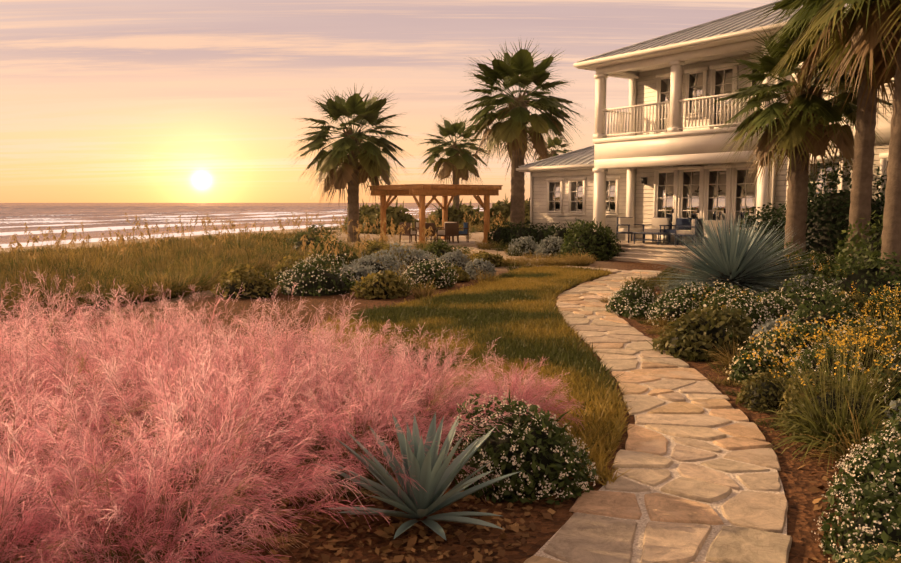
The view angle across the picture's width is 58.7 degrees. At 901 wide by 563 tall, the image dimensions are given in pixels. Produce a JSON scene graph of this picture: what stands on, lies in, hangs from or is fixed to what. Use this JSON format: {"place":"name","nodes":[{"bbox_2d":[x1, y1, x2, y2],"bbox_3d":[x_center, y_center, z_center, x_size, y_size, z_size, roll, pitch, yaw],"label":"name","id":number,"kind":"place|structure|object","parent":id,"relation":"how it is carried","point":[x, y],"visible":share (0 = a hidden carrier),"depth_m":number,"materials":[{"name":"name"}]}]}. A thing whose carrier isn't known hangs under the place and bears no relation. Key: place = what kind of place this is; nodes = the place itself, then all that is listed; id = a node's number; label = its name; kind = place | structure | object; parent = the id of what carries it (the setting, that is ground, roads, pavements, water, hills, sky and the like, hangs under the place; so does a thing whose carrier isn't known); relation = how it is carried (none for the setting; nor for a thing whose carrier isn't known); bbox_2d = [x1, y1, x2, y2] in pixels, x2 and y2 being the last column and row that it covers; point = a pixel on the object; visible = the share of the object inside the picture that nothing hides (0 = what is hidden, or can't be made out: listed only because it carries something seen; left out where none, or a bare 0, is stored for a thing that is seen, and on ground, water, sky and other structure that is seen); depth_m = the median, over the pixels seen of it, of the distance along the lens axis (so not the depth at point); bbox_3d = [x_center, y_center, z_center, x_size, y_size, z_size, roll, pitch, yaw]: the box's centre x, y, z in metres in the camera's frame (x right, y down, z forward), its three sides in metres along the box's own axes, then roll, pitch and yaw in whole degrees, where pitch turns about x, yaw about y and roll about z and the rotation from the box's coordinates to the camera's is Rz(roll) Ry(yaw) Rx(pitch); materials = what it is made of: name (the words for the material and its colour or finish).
{"place":"outdoors","nodes":[
{"label":"outdoors","id":0,"kind":"place"},
{"bbox_2d":[0,203,492,247],"bbox_3d":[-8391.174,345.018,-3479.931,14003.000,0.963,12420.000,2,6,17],"label":"sea","id":1,"kind":"structure","parent":0,"point":[97,219],"depth_m":144.53,"materials":[{"name":"liquid"}]},
{"bbox_2d":[0,0,779,202],"label":"sky","id":2,"kind":"structure","parent":0,"point":[102,101],"materials":[{"name":"orange"}]},
{"bbox_2d":[0,204,893,562],"bbox_3d":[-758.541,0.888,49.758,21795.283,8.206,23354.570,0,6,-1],"label":"ground","id":3,"kind":"structure","parent":0,"point":[802,522],"depth_m":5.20,"materials":[{"name":"brown soil"}]},
{"bbox_2d":[0,269,584,562],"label":"muhly grass","id":4,"kind":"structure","parent":3,"relation":"on","point":[315,450],"depth_m":4.80,"materials":[{"name":"pink plant"}]},
{"bbox_2d":[368,184,502,246],"bbox_3d":[-0.735,-3.038,36.406,4.500,2.635,4.600,-4,7,-34],"label":"pergola","id":5,"kind":"object","parent":3,"relation":"on","point":[434,191],"visible":0.94,"depth_m":35.51,"materials":[{"name":"brown wood"}]},
{"bbox_2d":[0,210,900,562],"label":"tall grasses","id":6,"kind":"object","parent":3,"relation":"on","point":[832,404],"visible":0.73,"depth_m":10.06,"materials":[{"name":"green plant"}]},
{"bbox_2d":[303,263,638,485],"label":"lawn","id":7,"kind":"structure","parent":3,"relation":"on","point":[516,315],"depth_m":10.60,"materials":[{"name":"green plant"}]},
{"bbox_2d":[210,152,900,518],"bbox_3d":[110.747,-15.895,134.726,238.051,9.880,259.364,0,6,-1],"label":"shrubs","id":8,"kind":"object","parent":3,"relation":"on","point":[540,450],"visible":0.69,"depth_m":15.25,"materials":[{"name":"green plant"}]},
{"bbox_2d":[318,209,820,539],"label":"agave plants","id":9,"kind":"object","parent":3,"relation":"on","point":[734,258],"visible":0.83,"depth_m":4.71,"materials":[{"name":"green plant"}]},
{"bbox_2d":[399,217,754,246],"bbox_3d":[3.584,-1.853,30.512,2.959,1.290,17.646,-4,7,-35],"label":"patio furniture","id":10,"kind":"object","parent":3,"relation":"on","point":[660,226],"visible":0.6,"depth_m":27.37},
{"bbox_2d":[516,0,894,266],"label":"house","id":11,"kind":"structure","parent":3,"relation":"on","point":[662,159],"depth_m":25.93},
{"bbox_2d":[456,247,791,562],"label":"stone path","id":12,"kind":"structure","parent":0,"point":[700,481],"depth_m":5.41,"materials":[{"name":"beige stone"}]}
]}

